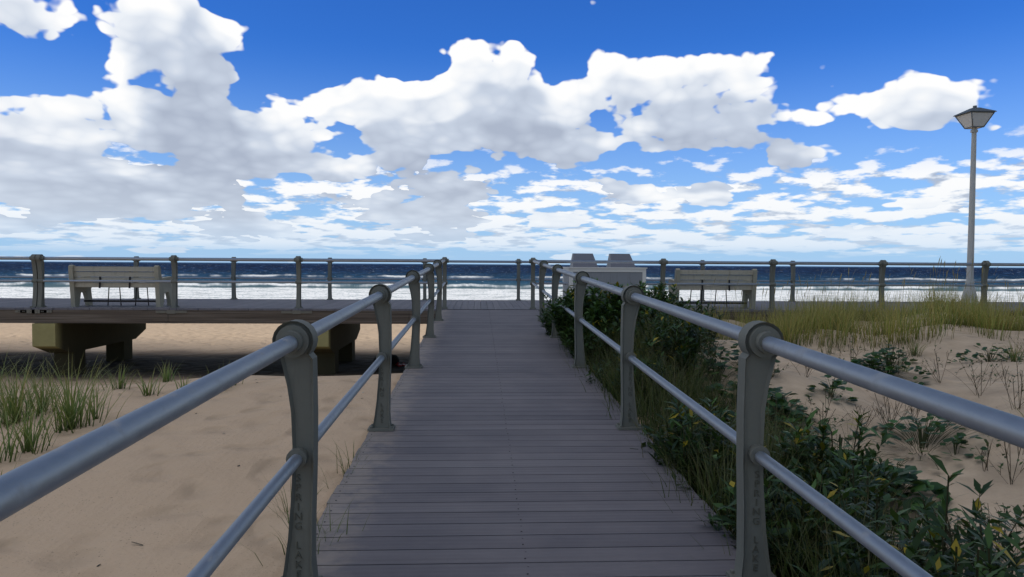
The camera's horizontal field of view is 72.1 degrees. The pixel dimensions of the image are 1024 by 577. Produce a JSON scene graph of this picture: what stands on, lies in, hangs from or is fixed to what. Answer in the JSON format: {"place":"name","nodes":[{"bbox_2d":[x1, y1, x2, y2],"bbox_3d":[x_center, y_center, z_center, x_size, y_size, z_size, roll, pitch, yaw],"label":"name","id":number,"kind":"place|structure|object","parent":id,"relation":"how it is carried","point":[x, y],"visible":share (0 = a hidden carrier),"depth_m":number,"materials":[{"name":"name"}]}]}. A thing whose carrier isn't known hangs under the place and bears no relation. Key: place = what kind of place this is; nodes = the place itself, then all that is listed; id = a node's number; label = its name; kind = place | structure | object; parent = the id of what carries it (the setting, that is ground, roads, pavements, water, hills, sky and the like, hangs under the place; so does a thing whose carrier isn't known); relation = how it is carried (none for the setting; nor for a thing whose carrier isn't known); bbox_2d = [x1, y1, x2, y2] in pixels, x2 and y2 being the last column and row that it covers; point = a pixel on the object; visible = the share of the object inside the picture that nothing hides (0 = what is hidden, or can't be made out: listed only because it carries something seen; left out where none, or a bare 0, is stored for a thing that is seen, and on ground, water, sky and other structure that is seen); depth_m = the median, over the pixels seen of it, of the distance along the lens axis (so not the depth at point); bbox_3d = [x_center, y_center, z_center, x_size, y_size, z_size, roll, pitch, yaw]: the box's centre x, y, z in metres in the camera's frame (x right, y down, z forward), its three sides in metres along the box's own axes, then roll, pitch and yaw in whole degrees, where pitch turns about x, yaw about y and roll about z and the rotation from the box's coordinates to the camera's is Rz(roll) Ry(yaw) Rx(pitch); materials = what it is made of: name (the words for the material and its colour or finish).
{"place":"outdoors","nodes":[
{"label":"outdoors","id":0,"kind":"place"},
{"bbox_2d":[373,355,406,365],"bbox_3d":[-2.882,1.685,16.787,0.872,0.266,0.556,0,2,-3],"label":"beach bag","id":1,"kind":"object","parent":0,"point":[395,359],"visible":0.34,"depth_m":16.73,"materials":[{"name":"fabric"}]},
{"bbox_2d":[0,302,1022,323],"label":"boardwalk joists","id":2,"kind":"object","parent":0,"point":[193,316],"visible":0.22,"depth_m":14.38,"materials":[{"name":"brown wood"}]},
{"bbox_2d":[32,323,359,374],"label":"concrete supports","id":3,"kind":"object","parent":2,"relation":"attached to","point":[335,345],"visible":0.22,"depth_m":15.16,"materials":[{"name":"grey concrete"}]},
{"bbox_2d":[15,310,1003,315],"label":"railing fascia brackets","id":4,"kind":"object","parent":2,"relation":"attached to","point":[167,311],"visible":0.56,"depth_m":14.32,"materials":[{"name":"grey metal"}]},
{"bbox_2d":[0,298,1023,312],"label":"boardwalk deck boards","id":5,"kind":"object","parent":2,"relation":"on","point":[197,304],"visible":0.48,"depth_m":15.78,"materials":[{"name":"grey wood"}]},
{"bbox_2d":[68,265,171,306],"bbox_3d":[-8.211,-0.060,14.849,1.800,0.870,0.755,0,2,-3],"label":"bench","id":6,"kind":"object","parent":5,"relation":"on","point":[162,290],"visible":0.94,"depth_m":14.55,"materials":[{"name":"wood"}]},
{"bbox_2d":[563,253,646,299],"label":"grey enclosure panels","id":7,"kind":"object","parent":2,"relation":"on","point":[621,273],"visible":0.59,"depth_m":14.82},
{"bbox_2d":[668,268,756,308],"bbox_3d":[4.412,-0.005,15.566,1.750,0.870,0.755,0,2,0],"label":"bench","id":8,"kind":"object","parent":2,"relation":"on","point":[717,276],"visible":0.82,"depth_m":15.26,"materials":[{"name":"wood"}]},
{"bbox_2d":[953,105,996,302],"bbox_3d":[12.006,-2.184,18.371,0.690,5.125,0.690,0,2,-3],"label":"lamp post","id":9,"kind":"object","parent":2,"relation":"on","point":[975,118],"visible":0.88,"depth_m":18.31,"materials":[{"name":"metal"}]},
{"bbox_2d":[0,312,1023,576],"bbox_3d":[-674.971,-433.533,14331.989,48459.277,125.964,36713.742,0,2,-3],"label":"sand ground","id":10,"kind":"structure","parent":0,"point":[178,496],"depth_m":5.19,"materials":[{"name":"beige sand"}]},
{"bbox_2d":[34,361,973,565],"bbox_3d":[-0.353,1.398,7.269,18.038,1.448,11.485,0,2,-3],"label":"beach wrack and shells","id":11,"kind":"object","parent":10,"relation":"on","point":[237,466],"visible":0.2,"depth_m":5.02},
{"bbox_2d":[0,256,1023,576],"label":"marram grass","id":12,"kind":"structure","parent":10,"relation":"on","point":[812,318],"depth_m":6.19,"materials":[{"name":"green plant"}]},
{"bbox_2d":[535,277,1023,576],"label":"shrubs","id":13,"kind":"object","parent":10,"relation":"on","point":[999,568],"visible":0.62,"depth_m":4.16,"materials":[{"name":"green plant"}]},
{"bbox_3d":[-0.055,1.180,5.583,2.014,0.804,18.070,0,2,-3],"label":"ramp","id":14,"kind":"object","parent":10,"relation":"on","visible":0},
{"bbox_2d":[18,302,732,574],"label":"deck screw heads","id":15,"kind":"object","parent":14,"relation":"on","point":[505,423],"visible":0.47,"depth_m":4.93,"materials":[{"name":"grey metal"}]},
{"bbox_2d":[29,254,990,576],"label":"railing posts","id":16,"kind":"object","parent":14,"relation":"on","point":[753,382],"visible":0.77,"depth_m":2.88,"materials":[{"name":"grey metal"}]},
{"bbox_2d":[0,256,1023,576],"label":"handrails","id":17,"kind":"object","parent":16,"relation":"attached to","point":[36,480],"visible":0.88,"depth_m":2.16,"materials":[{"name":"grey metal"}]},
{"bbox_2d":[295,367,759,576],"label":"post lettering","id":18,"kind":"object","parent":16,"relation":"attached to","point":[754,549],"visible":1,"depth_m":2.87},
{"bbox_2d":[0,261,1023,301],"bbox_3d":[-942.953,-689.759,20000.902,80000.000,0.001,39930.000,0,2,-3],"label":"ocean water","id":19,"kind":"structure","parent":0,"point":[481,289],"depth_m":176.13,"materials":[{"name":"blue liquid"}]},
{"bbox_2d":[0,0,1023,267],"label":"sky","id":20,"kind":"structure","parent":0,"point":[496,130],"materials":[{"name":"blue"}]},
{"bbox_2d":[316,310,736,576],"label":"ramp deck boards","id":21,"kind":"object","parent":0,"point":[429,487],"visible":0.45,"depth_m":4.07,"materials":[{"name":"grey wood"}]}
]}

